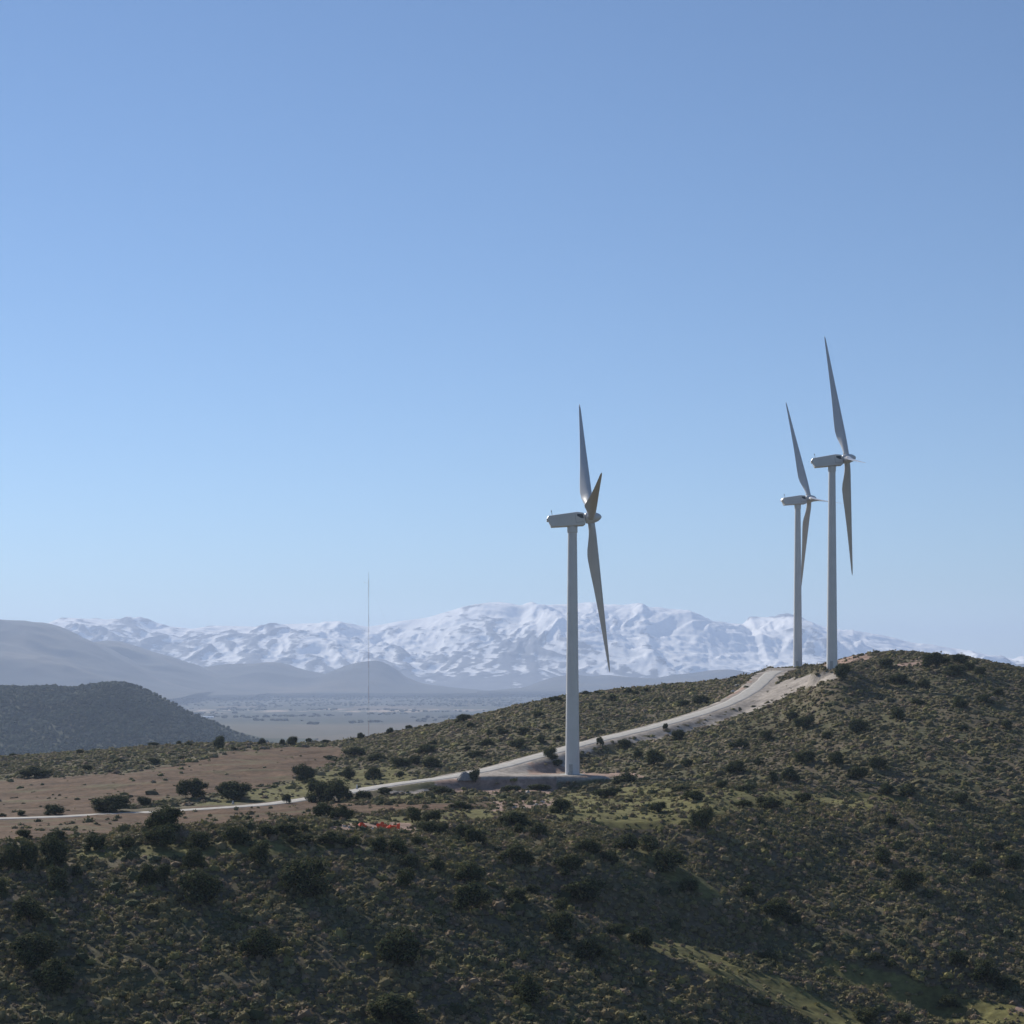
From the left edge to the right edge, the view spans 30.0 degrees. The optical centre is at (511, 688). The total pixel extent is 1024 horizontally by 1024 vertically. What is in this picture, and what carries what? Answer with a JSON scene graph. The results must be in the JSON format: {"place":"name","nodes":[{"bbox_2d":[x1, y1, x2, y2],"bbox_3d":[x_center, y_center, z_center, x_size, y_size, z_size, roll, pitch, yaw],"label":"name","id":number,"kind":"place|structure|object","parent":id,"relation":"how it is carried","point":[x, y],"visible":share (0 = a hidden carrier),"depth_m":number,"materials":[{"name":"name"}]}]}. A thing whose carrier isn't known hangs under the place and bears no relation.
{"place":"outdoors","nodes":[
{"label":"outdoors","id":0,"kind":"place"},
{"bbox_2d":[0,619,212,698],"bbox_3d":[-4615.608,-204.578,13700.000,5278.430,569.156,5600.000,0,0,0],"label":"hill","id":1,"kind":"structure","parent":0,"point":[37,653],"depth_m":12713.63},
{"bbox_2d":[0,686,317,753],"bbox_3d":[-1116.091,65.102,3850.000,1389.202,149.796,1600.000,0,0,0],"label":"hill","id":2,"kind":"structure","parent":0,"point":[105,707],"depth_m":3431.83,"materials":[{"name":"green plant"}]},
{"bbox_2d":[0,680,279,755],"bbox_3d":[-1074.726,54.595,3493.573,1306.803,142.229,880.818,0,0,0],"label":"forest","id":3,"kind":"object","parent":2,"relation":"on","point":[62,696],"visible":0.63,"depth_m":3445.07,"materials":[{"name":"green plant"}]},
{"bbox_2d":[95,640,267,697],"bbox_3d":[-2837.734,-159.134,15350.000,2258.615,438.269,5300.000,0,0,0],"label":"hill","id":4,"kind":"structure","parent":0,"point":[180,672],"depth_m":14110.12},
{"bbox_2d":[203,660,489,695],"bbox_3d":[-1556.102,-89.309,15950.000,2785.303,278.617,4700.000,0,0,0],"label":"hill","id":5,"kind":"structure","parent":0,"point":[276,679],"depth_m":14555.83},
{"bbox_2d":[0,671,782,818],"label":"road","id":6,"kind":"structure","parent":0,"point":[762,681],"depth_m":548.55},
{"bbox_2d":[0,653,1023,1023],"bbox_3d":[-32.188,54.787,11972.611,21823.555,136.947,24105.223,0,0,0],"label":"ground","id":7,"kind":"structure","parent":0,"point":[246,765],"depth_m":366.64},
{"bbox_2d":[0,843,25,870],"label":"bush","id":8,"kind":"object","parent":7,"relation":"on","point":[11,857],"visible":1,"depth_m":290.87,"materials":[{"name":"green plant"}]},
{"bbox_2d":[9,894,48,921],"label":"bush","id":9,"kind":"object","parent":7,"relation":"on","point":[27,906],"visible":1,"depth_m":271.39,"materials":[{"name":"green plant"}]},
{"bbox_2d":[18,840,39,870],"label":"bush","id":10,"kind":"object","parent":7,"relation":"on","point":[29,853],"visible":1,"depth_m":291.79,"materials":[{"name":"green plant"}]},
{"bbox_2d":[8,932,59,966],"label":"bush","id":11,"kind":"object","parent":7,"relation":"on","point":[31,949],"visible":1,"depth_m":260.76,"materials":[{"name":"green plant"}]},
{"bbox_2d":[17,765,51,777],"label":"bush","id":12,"kind":"object","parent":7,"relation":"on","point":[33,770],"visible":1,"depth_m":575.13,"materials":[{"name":"green plant"}]},
{"bbox_2d":[43,803,64,814],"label":"bush","id":13,"kind":"object","parent":7,"relation":"on","point":[53,809],"visible":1,"depth_m":429.61,"materials":[{"name":"green plant"}]},
{"bbox_2d":[31,956,77,992],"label":"bush","id":14,"kind":"object","parent":7,"relation":"on","point":[55,975],"visible":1,"depth_m":254.30,"materials":[{"name":"green plant"}]},
{"bbox_2d":[39,835,69,866],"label":"bush","id":15,"kind":"object","parent":7,"relation":"on","point":[55,849],"visible":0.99,"depth_m":295.58,"materials":[{"name":"green plant"}]},
{"bbox_2d":[45,864,68,889],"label":"bush","id":16,"kind":"object","parent":7,"relation":"on","point":[57,877],"visible":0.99,"depth_m":284.82,"materials":[{"name":"green plant"}]},
{"bbox_2d":[81,833,105,849],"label":"bush","id":17,"kind":"object","parent":7,"relation":"on","point":[96,842],"visible":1,"depth_m":306.14,"materials":[{"name":"green plant"}]},
{"bbox_2d":[90,793,133,812],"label":"bush","id":18,"kind":"object","parent":7,"relation":"on","point":[111,803],"visible":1,"depth_m":435.44,"materials":[{"name":"green plant"}]},
{"bbox_2d":[135,862,155,884],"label":"bush","id":19,"kind":"object","parent":7,"relation":"on","point":[147,873],"visible":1,"depth_m":288.87,"materials":[{"name":"green plant"}]},
{"bbox_2d":[140,824,176,846],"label":"bush","id":20,"kind":"object","parent":7,"relation":"on","point":[162,835],"visible":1,"depth_m":305.08,"materials":[{"name":"green plant"}]},
{"bbox_2d":[155,863,170,880],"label":"bush","id":21,"kind":"object","parent":7,"relation":"on","point":[162,871],"visible":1,"depth_m":289.28,"materials":[{"name":"green plant"}]},
{"bbox_2d":[143,805,183,832],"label":"bush","id":22,"kind":"object","parent":7,"relation":"on","point":[167,815],"visible":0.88,"depth_m":314.72,"materials":[{"name":"green plant"}]},
{"bbox_2d":[175,777,208,797],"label":"bush","id":23,"kind":"object","parent":7,"relation":"on","point":[194,787],"visible":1,"depth_m":477.48,"materials":[{"name":"green plant"}]},
{"bbox_2d":[181,846,206,868],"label":"bush","id":24,"kind":"object","parent":7,"relation":"on","point":[192,857],"visible":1,"depth_m":295.91,"materials":[{"name":"green plant"}]},
{"bbox_2d":[184,830,211,848],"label":"bush","id":25,"kind":"object","parent":7,"relation":"on","point":[194,839],"visible":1,"depth_m":306.06,"materials":[{"name":"green plant"}]},
{"bbox_2d":[176,868,222,903],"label":"bush","id":26,"kind":"object","parent":7,"relation":"on","point":[200,886],"visible":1,"depth_m":283.74,"materials":[{"name":"green plant"}]},
{"bbox_2d":[214,780,254,799],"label":"bush","id":27,"kind":"object","parent":7,"relation":"on","point":[233,790],"visible":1,"depth_m":474.85,"materials":[{"name":"green plant"}]},
{"bbox_2d":[221,824,251,843],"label":"bush","id":28,"kind":"object","parent":7,"relation":"on","point":[233,834],"visible":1,"depth_m":306.27,"materials":[{"name":"green plant"}]},
{"bbox_2d":[246,838,270,866],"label":"bush","id":29,"kind":"object","parent":7,"relation":"on","point":[259,852],"visible":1,"depth_m":297.08,"materials":[{"name":"green plant"}]},
{"bbox_2d":[236,924,282,957],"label":"bush","id":30,"kind":"object","parent":7,"relation":"on","point":[261,943],"visible":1,"depth_m":269.34,"materials":[{"name":"green plant"}]},
{"bbox_2d":[257,824,281,836],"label":"bush","id":31,"kind":"object","parent":7,"relation":"on","point":[267,829],"visible":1,"depth_m":309.37,"materials":[{"name":"green plant"}]},
{"bbox_2d":[276,823,301,835],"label":"bush","id":32,"kind":"object","parent":7,"relation":"on","point":[289,828],"visible":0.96,"depth_m":312.84,"materials":[{"name":"green plant"}]},
{"bbox_2d":[288,833,314,842],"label":"bush","id":33,"kind":"object","parent":7,"relation":"on","point":[300,837],"visible":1,"depth_m":309.74,"materials":[{"name":"green plant"}]},
{"bbox_2d":[291,763,316,780],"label":"bush","id":34,"kind":"object","parent":7,"relation":"on","point":[302,772],"visible":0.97,"depth_m":532.50,"materials":[{"name":"green plant"}]},
{"bbox_2d":[277,853,331,894],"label":"bush","id":35,"kind":"object","parent":7,"relation":"on","point":[298,874],"visible":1,"depth_m":289.80,"materials":[{"name":"green plant"}]},
{"bbox_2d":[304,778,330,801],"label":"bush","id":36,"kind":"object","parent":7,"relation":"on","point":[318,790],"visible":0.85,"depth_m":459.73,"materials":[{"name":"green plant"}]},
{"bbox_2d":[311,802,336,818],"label":"bush","id":37,"kind":"object","parent":7,"relation":"on","point":[321,809],"visible":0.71,"depth_m":355.44,"materials":[{"name":"green plant"}]},
{"bbox_2d":[317,830,346,843],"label":"bush","id":38,"kind":"object","parent":7,"relation":"on","point":[331,836],"visible":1,"depth_m":312.14,"materials":[{"name":"green plant"}]},
{"bbox_2d":[321,777,353,802],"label":"bush","id":39,"kind":"object","parent":7,"relation":"on","point":[337,789],"visible":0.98,"depth_m":457.00,"materials":[{"name":"green plant"}]},
{"bbox_2d":[329,804,354,819],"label":"bush","id":40,"kind":"object","parent":7,"relation":"on","point":[343,811],"visible":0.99,"depth_m":352.50,"materials":[{"name":"green plant"}]},
{"bbox_2d":[166,694,564,723],"bbox_3d":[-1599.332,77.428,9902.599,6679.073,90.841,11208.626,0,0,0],"label":"distant trees","id":41,"kind":"object","parent":7,"relation":"on","point":[458,702],"visible":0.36,"depth_m":11284.73,"materials":[{"name":"green plant"}]},
{"bbox_2d":[364,765,381,779],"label":"bush","id":42,"kind":"object","parent":7,"relation":"on","point":[372,771],"visible":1,"depth_m":536.75,"materials":[{"name":"green plant"}]},
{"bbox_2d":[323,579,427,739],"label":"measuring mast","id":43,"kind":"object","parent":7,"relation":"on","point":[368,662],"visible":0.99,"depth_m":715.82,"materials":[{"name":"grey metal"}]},
{"bbox_2d":[367,835,386,851],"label":"bush","id":44,"kind":"object","parent":7,"relation":"on","point":[378,843],"visible":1,"depth_m":311.94,"materials":[{"name":"green plant"}]},
{"bbox_2d":[365,991,424,1023],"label":"bush","id":45,"kind":"object","parent":7,"relation":"on","point":[398,1006],"visible":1,"depth_m":255.37,"materials":[{"name":"green plant"}]},
{"bbox_2d":[374,926,421,963],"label":"bush","id":46,"kind":"object","parent":7,"relation":"on","point":[401,945],"visible":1,"depth_m":271.71,"materials":[{"name":"green plant"}]},
{"bbox_2d":[388,837,408,853],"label":"bush","id":47,"kind":"object","parent":7,"relation":"on","point":[398,844],"visible":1,"depth_m":314.06,"materials":[{"name":"green plant"}]},
{"bbox_2d":[396,867,416,885],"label":"bush","id":48,"kind":"object","parent":7,"relation":"on","point":[406,877],"visible":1,"depth_m":297.51,"materials":[{"name":"green plant"}]},
{"bbox_2d":[406,806,422,822],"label":"bush","id":49,"kind":"object","parent":7,"relation":"on","point":[413,813],"visible":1,"depth_m":357.43,"materials":[{"name":"green plant"}]},
{"bbox_2d":[421,809,442,820],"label":"bush","id":50,"kind":"object","parent":7,"relation":"on","point":[433,814],"visible":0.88,"depth_m":362.74,"materials":[{"name":"green plant"}]},
{"bbox_2d":[453,860,485,881],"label":"bush","id":51,"kind":"object","parent":7,"relation":"on","point":[468,871],"visible":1,"depth_m":307.88,"materials":[{"name":"green plant"}]},
{"bbox_2d":[452,880,493,909],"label":"bush","id":52,"kind":"object","parent":7,"relation":"on","point":[469,893],"visible":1,"depth_m":294.49,"materials":[{"name":"green plant"}]},
{"bbox_2d":[464,828,486,844],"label":"bush","id":53,"kind":"object","parent":7,"relation":"on","point":[473,835],"visible":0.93,"depth_m":336.23,"materials":[{"name":"green plant"}]},
{"bbox_2d":[0,779,1023,1023],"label":"scrub","id":54,"kind":"object","parent":7,"relation":"on","point":[598,975],"visible":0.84,"depth_m":306.65,"materials":[{"name":"green plant"}]},
{"bbox_2d":[0,649,1023,806],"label":"scrub","id":55,"kind":"object","parent":7,"relation":"on","point":[869,741],"visible":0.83,"depth_m":575.51,"materials":[{"name":"green plant"}]},
{"bbox_2d":[497,810,533,826],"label":"bush","id":56,"kind":"object","parent":7,"relation":"on","point":[511,817],"visible":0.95,"depth_m":362.38,"materials":[{"name":"green plant"}]},
{"bbox_2d":[497,841,535,863],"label":"bush","id":57,"kind":"object","parent":7,"relation":"on","point":[514,852],"visible":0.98,"depth_m":326.43,"materials":[{"name":"green plant"}]},
{"bbox_2d":[506,888,527,902],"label":"bush","id":58,"kind":"object","parent":7,"relation":"on","point":[518,894],"visible":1,"depth_m":301.47,"materials":[{"name":"green plant"}]},
{"bbox_2d":[512,972,542,1004],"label":"bush","id":59,"kind":"object","parent":7,"relation":"on","point":[529,989],"visible":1,"depth_m":266.37,"materials":[{"name":"green plant"}]},
{"bbox_2d":[527,823,547,835],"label":"bush","id":60,"kind":"object","parent":7,"relation":"on","point":[539,829],"visible":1,"depth_m":350.87,"materials":[{"name":"green plant"}]},
{"bbox_2d":[548,798,570,813],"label":"bush","id":61,"kind":"object","parent":7,"relation":"on","point":[560,805],"visible":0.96,"depth_m":388.12,"materials":[{"name":"green plant"}]},
{"bbox_2d":[546,909,574,939],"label":"bush","id":62,"kind":"object","parent":7,"relation":"on","point":[560,923],"visible":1,"depth_m":291.68,"materials":[{"name":"green plant"}]},
{"bbox_2d":[554,853,584,875],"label":"bush","id":63,"kind":"object","parent":7,"relation":"on","point":[568,863],"visible":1,"depth_m":328.44,"materials":[{"name":"green plant"}]},
{"bbox_2d":[547,404,609,774],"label":"wind turbine","id":64,"kind":"object","parent":7,"relation":"on","point":[572,522],"visible":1,"depth_m":508.84,"materials":[{"name":"paint"}]},
{"bbox_2d":[563,875,607,901],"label":"bush","id":65,"kind":"object","parent":7,"relation":"on","point":[586,888],"visible":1,"depth_m":322.49,"materials":[{"name":"green plant"}]},
{"bbox_2d":[573,837,602,852],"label":"bush","id":66,"kind":"object","parent":7,"relation":"on","point":[586,844],"visible":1,"depth_m":340.72,"materials":[{"name":"green plant"}]},
{"bbox_2d":[575,937,609,962],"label":"bush","id":67,"kind":"object","parent":7,"relation":"on","point":[590,948],"visible":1,"depth_m":287.08,"materials":[{"name":"green plant"}]},
{"bbox_2d":[593,786,621,796],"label":"bush","id":68,"kind":"object","parent":7,"relation":"on","point":[608,791],"visible":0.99,"depth_m":445.99,"materials":[{"name":"green plant"}]},
{"bbox_2d":[607,923,626,934],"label":"bush","id":69,"kind":"object","parent":7,"relation":"on","point":[617,929],"visible":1,"depth_m":300.07,"materials":[{"name":"green plant"}]},
{"bbox_2d":[610,771,635,784],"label":"bush","id":70,"kind":"object","parent":7,"relation":"on","point":[626,776],"visible":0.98,"depth_m":482.82,"materials":[{"name":"green plant"}]},
{"bbox_2d":[610,832,640,849],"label":"bush","id":71,"kind":"object","parent":7,"relation":"on","point":[629,840],"visible":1,"depth_m":347.92,"materials":[{"name":"green plant"}]},
{"bbox_2d":[628,925,652,946],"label":"bush","id":72,"kind":"object","parent":7,"relation":"on","point":[641,935],"visible":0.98,"depth_m":299.83,"materials":[{"name":"green plant"}]},
{"bbox_2d":[639,835,662,851],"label":"bush","id":73,"kind":"object","parent":7,"relation":"on","point":[649,844],"visible":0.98,"depth_m":349.70,"materials":[{"name":"green plant"}]},
{"bbox_2d":[645,748,665,765],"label":"bush","id":74,"kind":"object","parent":7,"relation":"on","point":[653,757],"visible":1,"depth_m":520.35,"materials":[{"name":"green plant"}]},
{"bbox_2d":[650,846,686,871],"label":"bush","id":75,"kind":"object","parent":7,"relation":"on","point":[671,859],"visible":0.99,"depth_m":341.04,"materials":[{"name":"green plant"}]},
{"bbox_2d":[678,877,698,891],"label":"bush","id":76,"kind":"object","parent":7,"relation":"on","point":[689,883],"visible":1,"depth_m":336.78,"materials":[{"name":"green plant"}]},
{"bbox_2d":[688,806,714,828],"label":"bush","id":77,"kind":"object","parent":7,"relation":"on","point":[703,817],"visible":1,"depth_m":369.73,"materials":[{"name":"green plant"}]},
{"bbox_2d":[724,760,749,772],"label":"bush","id":78,"kind":"object","parent":7,"relation":"on","point":[736,766],"visible":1,"depth_m":483.73,"materials":[{"name":"green plant"}]},
{"bbox_2d":[755,795,784,807],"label":"bush","id":79,"kind":"object","parent":7,"relation":"on","point":[770,801],"visible":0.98,"depth_m":399.99,"materials":[{"name":"green plant"}]},
{"bbox_2d":[760,897,791,917],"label":"bush","id":80,"kind":"object","parent":7,"relation":"on","point":[778,908],"visible":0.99,"depth_m":340.64,"materials":[{"name":"green plant"}]},
{"bbox_2d":[780,767,800,780],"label":"bush","id":81,"kind":"object","parent":7,"relation":"on","point":[790,773],"visible":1,"depth_m":463.44,"materials":[{"name":"green plant"}]},
{"bbox_2d":[792,714,814,728],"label":"bush","id":82,"kind":"object","parent":7,"relation":"on","point":[804,721],"visible":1,"depth_m":557.31,"materials":[{"name":"green plant"}]},
{"bbox_2d":[794,749,817,763],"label":"bush","id":83,"kind":"object","parent":7,"relation":"on","point":[805,757],"visible":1,"depth_m":490.25,"materials":[{"name":"green plant"}]},
{"bbox_2d":[781,403,843,666],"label":"wind turbine","id":84,"kind":"object","parent":7,"relation":"on","point":[798,501],"visible":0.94,"depth_m":767.03,"materials":[{"name":"paint"}]},
{"bbox_2d":[827,751,844,764],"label":"bush","id":85,"kind":"object","parent":7,"relation":"on","point":[837,757],"visible":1,"depth_m":484.58,"materials":[{"name":"green plant"}]},
{"bbox_2d":[810,336,864,669],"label":"wind turbine","id":86,"kind":"object","parent":7,"relation":"on","point":[833,461],"visible":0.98,"depth_m":624.08,"materials":[{"name":"paint"}]},
{"bbox_2d":[833,663,851,678],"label":"bush","id":87,"kind":"object","parent":7,"relation":"on","point":[842,670],"visible":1,"depth_m":601.33,"materials":[{"name":"green plant"}]},
{"bbox_2d":[846,765,869,778],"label":"bush","id":88,"kind":"object","parent":7,"relation":"on","point":[856,772],"visible":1,"depth_m":466.31,"materials":[{"name":"green plant"}]},
{"bbox_2d":[848,719,869,732],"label":"bush","id":89,"kind":"object","parent":7,"relation":"on","point":[855,726],"visible":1,"depth_m":535.88,"materials":[{"name":"green plant"}]},
{"bbox_2d":[853,1006,879,1022],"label":"bush","id":90,"kind":"object","parent":7,"relation":"on","point":[867,1014],"visible":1,"depth_m":298.85,"materials":[{"name":"green plant"}]},
{"bbox_2d":[869,756,888,769],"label":"bush","id":91,"kind":"object","parent":7,"relation":"on","point":[878,762],"visible":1,"depth_m":475.64,"materials":[{"name":"green plant"}]},
{"bbox_2d":[872,845,890,863],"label":"bush","id":92,"kind":"object","parent":7,"relation":"on","point":[882,854],"visible":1,"depth_m":371.55,"materials":[{"name":"green plant"}]},
{"bbox_2d":[887,672,912,683],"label":"bush","id":93,"kind":"object","parent":7,"relation":"on","point":[899,677],"visible":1,"depth_m":611.76,"materials":[{"name":"green plant"}]},
{"bbox_2d":[891,868,925,887],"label":"bush","id":94,"kind":"object","parent":7,"relation":"on","point":[912,877],"visible":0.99,"depth_m":357.60,"materials":[{"name":"green plant"}]},
{"bbox_2d":[921,652,953,666],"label":"bush","id":95,"kind":"object","parent":7,"relation":"on","point":[936,659],"visible":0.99,"depth_m":635.71,"materials":[{"name":"green plant"}]},
{"bbox_2d":[938,994,961,1007],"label":"bush","id":96,"kind":"object","parent":7,"relation":"on","point":[947,1000],"visible":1,"depth_m":318.02,"materials":[{"name":"green plant"}]},
{"bbox_2d":[942,663,968,674],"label":"bush","id":97,"kind":"object","parent":7,"relation":"on","point":[956,669],"visible":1,"depth_m":618.57,"materials":[{"name":"green plant"}]},
{"bbox_2d":[948,949,970,966],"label":"bush","id":98,"kind":"object","parent":7,"relation":"on","point":[957,957],"visible":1,"depth_m":326.16,"materials":[{"name":"green plant"}]},
{"bbox_2d":[967,860,991,876],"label":"bush","id":99,"kind":"object","parent":7,"relation":"on","point":[979,868],"visible":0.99,"depth_m":372.20,"materials":[{"name":"green plant"}]},
{"bbox_2d":[971,957,1000,981],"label":"bush","id":100,"kind":"object","parent":7,"relation":"on","point":[986,969],"visible":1,"depth_m":321.93,"materials":[{"name":"green plant"}]},
{"bbox_2d":[996,975,1019,989],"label":"bush","id":101,"kind":"object","parent":7,"relation":"on","point":[1008,981],"visible":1,"depth_m":320.27,"materials":[{"name":"green plant"}]},
{"bbox_2d":[1004,854,1022,870],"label":"bush","id":102,"kind":"object","parent":7,"relation":"on","point":[1014,861],"visible":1,"depth_m":380.46,"materials":[{"name":"green plant"}]},
{"bbox_2d":[0,0,1023,658],"label":"sky","id":103,"kind":"structure","parent":0,"point":[303,303],"materials":[{"name":"blue"}]},
{"bbox_2d":[49,602,1023,689],"bbox_3d":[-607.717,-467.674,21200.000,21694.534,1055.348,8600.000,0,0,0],"label":"snow mountains","id":104,"kind":"structure","parent":0,"point":[493,646],"depth_m":19631.68,"materials":[{"name":"white snow"}]},
{"bbox_2d":[477,664,1023,693],"bbox_3d":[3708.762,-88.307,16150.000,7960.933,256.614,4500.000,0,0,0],"label":"hill","id":105,"kind":"structure","parent":0,"point":[555,685],"depth_m":15299.76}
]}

